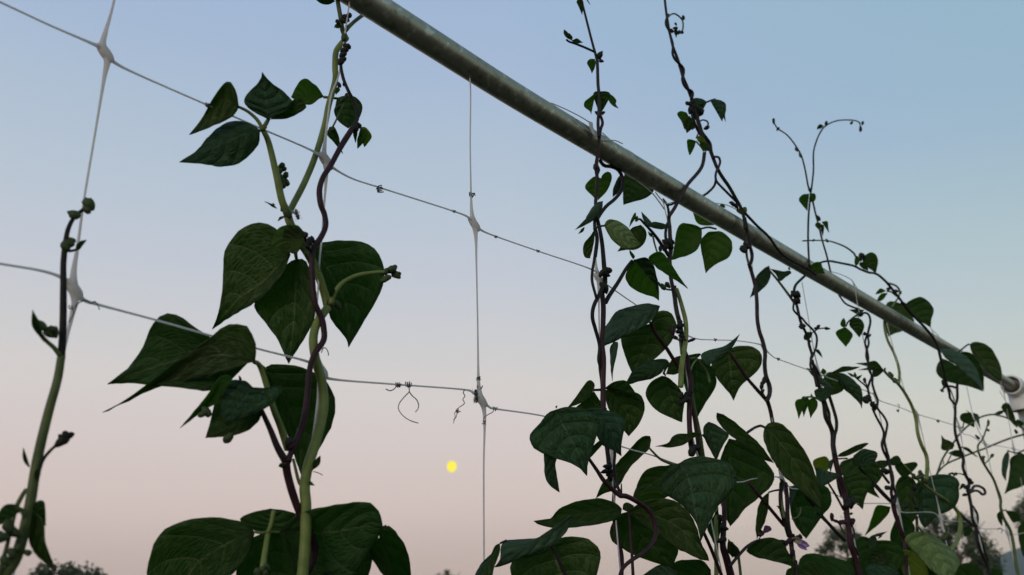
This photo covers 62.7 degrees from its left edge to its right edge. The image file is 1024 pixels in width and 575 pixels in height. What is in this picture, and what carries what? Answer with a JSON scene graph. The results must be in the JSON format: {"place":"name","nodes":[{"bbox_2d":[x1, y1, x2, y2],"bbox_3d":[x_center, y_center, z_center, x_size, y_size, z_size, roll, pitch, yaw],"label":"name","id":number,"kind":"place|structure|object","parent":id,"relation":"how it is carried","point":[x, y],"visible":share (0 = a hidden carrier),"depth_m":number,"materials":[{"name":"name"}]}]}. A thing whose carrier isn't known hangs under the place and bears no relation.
{"place":"outdoors","nodes":[
{"label":"outdoors","id":0,"kind":"place"},
{"bbox_2d":[0,0,1023,574],"label":"sky","id":1,"kind":"structure","parent":0,"point":[931,184],"materials":[{"name":"blue"}]},
{"bbox_2d":[447,461,456,471],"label":"moon","id":2,"kind":"object","parent":1,"relation":"in","point":[451,466],"visible":1,"depth_m":8963.86,"materials":[{"name":"yellow"}]},
{"bbox_2d":[985,548,1023,574],"bbox_3d":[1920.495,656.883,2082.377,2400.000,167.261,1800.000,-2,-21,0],"label":"hill","id":3,"kind":"structure","parent":0,"point":[1009,565],"depth_m":2024.31,"materials":[{"name":"grey"}]},
{"label":"ground","id":4,"kind":"structure","parent":0,"visible":0},
{"bbox_2d":[0,197,94,574],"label":"bean vine","id":5,"kind":"object","parent":4,"relation":"on","point":[32,512],"visible":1,"depth_m":0.39,"materials":[{"name":"green plant"}]},
{"bbox_2d":[28,559,109,574],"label":"tree","id":6,"kind":"object","parent":4,"relation":"on","point":[69,569],"visible":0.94,"depth_m":60.90,"materials":[{"name":"green plant"}]},
{"bbox_2d":[102,0,410,574],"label":"bean vine","id":7,"kind":"object","parent":4,"relation":"on","point":[266,279],"visible":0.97,"depth_m":0.51,"materials":[{"name":"green plant"}]},
{"bbox_2d":[292,209,300,219],"bbox_3d":[-0.136,-0.046,0.529,0.006,0.007,0.005,-2,-21,0],"label":"fly","id":8,"kind":"object","parent":7,"relation":"on","point":[296,214],"visible":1,"depth_m":0.53},
{"bbox_2d":[260,43,371,574],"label":"bean vine","id":9,"kind":"object","parent":4,"relation":"on","point":[364,139],"visible":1,"depth_m":0.52,"materials":[{"name":"green plant"}]},
{"bbox_2d":[435,569,459,574],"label":"tree","id":10,"kind":"object","parent":4,"relation":"on","point":[446,572],"visible":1,"depth_m":69.54,"materials":[{"name":"green plant"}]},
{"bbox_2d":[475,0,687,574],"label":"bean vine","id":11,"kind":"object","parent":4,"relation":"on","point":[569,434],"visible":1,"depth_m":0.74,"materials":[{"name":"green plant"}]},
{"bbox_2d":[340,0,1023,436],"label":"trellis","id":12,"kind":"object","parent":4,"relation":"on","point":[406,26],"visible":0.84,"depth_m":0.83,"materials":[{"name":"grey metal"}]},
{"bbox_2d":[0,0,1023,574],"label":"trellis net","id":13,"kind":"object","parent":12,"relation":"attached to","point":[74,288],"visible":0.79,"depth_m":0.58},
{"bbox_2d":[68,300,99,321],"bbox_3d":[-0.217,0.013,0.424,0.012,0.014,0.010,-2,-21,0],"label":"dried tendril","id":14,"kind":"object","parent":13,"relation":"attached to","point":[77,304],"visible":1,"depth_m":0.42},
{"bbox_2d":[376,185,383,192],"bbox_3d":[-0.095,-0.070,0.601,0.006,0.006,0.006,-2,-21,0],"label":"dried tendril","id":15,"kind":"object","parent":13,"relation":"attached to","point":[379,189],"visible":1,"depth_m":0.60},
{"bbox_2d":[385,382,400,390],"bbox_3d":[-0.079,0.066,0.559,0.009,0.008,0.014,-2,-21,0],"label":"dried tendril","id":16,"kind":"object","parent":13,"relation":"attached to","point":[397,386],"visible":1,"depth_m":0.56},
{"bbox_2d":[398,381,418,422],"bbox_3d":[-0.069,0.076,0.564,0.013,0.028,0.014,-2,-21,0],"label":"dried tendril","id":17,"kind":"object","parent":13,"relation":"hanging from","point":[407,386],"visible":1,"depth_m":0.57},
{"bbox_2d":[453,390,464,423],"bbox_3d":[-0.037,0.085,0.597,0.008,0.026,0.009,-2,-21,0],"label":"dried tendril","id":18,"kind":"object","parent":13,"relation":"attached to","point":[458,408],"visible":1,"depth_m":0.60},
{"bbox_2d":[472,389,479,402],"bbox_3d":[-0.026,0.077,0.600,0.005,0.011,0.005,-2,-21,0],"label":"fly","id":19,"kind":"object","parent":13,"relation":"attached to","point":[476,396],"visible":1,"depth_m":0.60},
{"bbox_2d":[482,406,497,424],"bbox_3d":[-0.016,0.094,0.619,0.012,0.016,0.015,-2,-21,0],"label":"dried tendril","id":20,"kind":"object","parent":13,"relation":"attached to","point":[488,414],"visible":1,"depth_m":0.62},
{"bbox_2d":[551,102,632,152],"bbox_3d":[0.087,-0.151,0.825,0.008,0.022,0.139,-20,-28,40],"label":"binding twine","id":21,"kind":"object","parent":12,"relation":"attached to","point":[592,131],"visible":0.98,"depth_m":0.81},
{"bbox_2d":[624,173,673,208],"bbox_3d":[0.145,-0.101,0.883,0.013,0.022,0.072,-20,-28,40],"label":"binding twine","id":22,"kind":"object","parent":12,"relation":"attached to","point":[650,191],"visible":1,"depth_m":0.89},
{"bbox_2d":[830,271,859,312],"bbox_3d":[0.493,0.009,1.220,0.009,0.056,0.116,-19,-27,38],"label":"binding twine","id":23,"kind":"object","parent":12,"relation":"attached to","point":[854,285],"visible":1,"depth_m":1.22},
{"bbox_2d":[610,152,796,574],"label":"bean vine","id":24,"kind":"object","parent":4,"relation":"on","point":[700,488],"visible":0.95,"depth_m":0.83,"materials":[{"name":"green plant"}]},
{"bbox_2d":[664,0,855,574],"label":"bean vine","id":25,"kind":"object","parent":4,"relation":"on","point":[808,500],"visible":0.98,"depth_m":0.97,"materials":[{"name":"green plant"}]},
{"bbox_2d":[786,537,809,549],"bbox_3d":[0.300,0.267,0.875,0.030,0.014,0.012,4,-22,-14],"label":"bean flower","id":26,"kind":"object","parent":25,"relation":"attached to","point":[802,544],"visible":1,"depth_m":0.88,"materials":[{"name":"purple plant"}]},
{"bbox_2d":[814,516,861,559],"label":"tree","id":27,"kind":"object","parent":4,"relation":"on","point":[826,547],"visible":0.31,"depth_m":45.51,"materials":[{"name":"green plant"}]},
{"bbox_2d":[772,118,939,574],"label":"bean vine","id":28,"kind":"object","parent":4,"relation":"on","point":[860,472],"visible":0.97,"depth_m":1.09,"materials":[{"name":"green plant"}]},
{"bbox_2d":[836,295,917,574],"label":"bean vine","id":29,"kind":"object","parent":4,"relation":"on","point":[844,334],"visible":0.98,"depth_m":1.18,"materials":[{"name":"green plant"}]},
{"bbox_2d":[883,320,982,574],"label":"bean vine","id":30,"kind":"object","parent":4,"relation":"on","point":[928,553],"visible":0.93,"depth_m":1.24,"materials":[{"name":"green plant"}]},
{"bbox_2d":[914,506,1007,574],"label":"tree","id":31,"kind":"object","parent":4,"relation":"on","point":[969,548],"visible":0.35,"depth_m":50.45,"materials":[{"name":"green plant"}]},
{"bbox_2d":[936,342,1002,574],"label":"bean vine","id":32,"kind":"object","parent":4,"relation":"on","point":[965,368],"visible":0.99,"depth_m":1.43,"materials":[{"name":"green plant"}]},
{"bbox_2d":[935,403,1023,574],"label":"bean vine","id":33,"kind":"object","parent":4,"relation":"on","point":[1016,471],"visible":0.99,"depth_m":1.56,"materials":[{"name":"green plant"}]},
{"bbox_2d":[1012,494,1023,531],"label":"tree","id":34,"kind":"object","parent":4,"relation":"on","point":[1018,508],"visible":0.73,"depth_m":54.60,"materials":[{"name":"green plant"}]}
]}

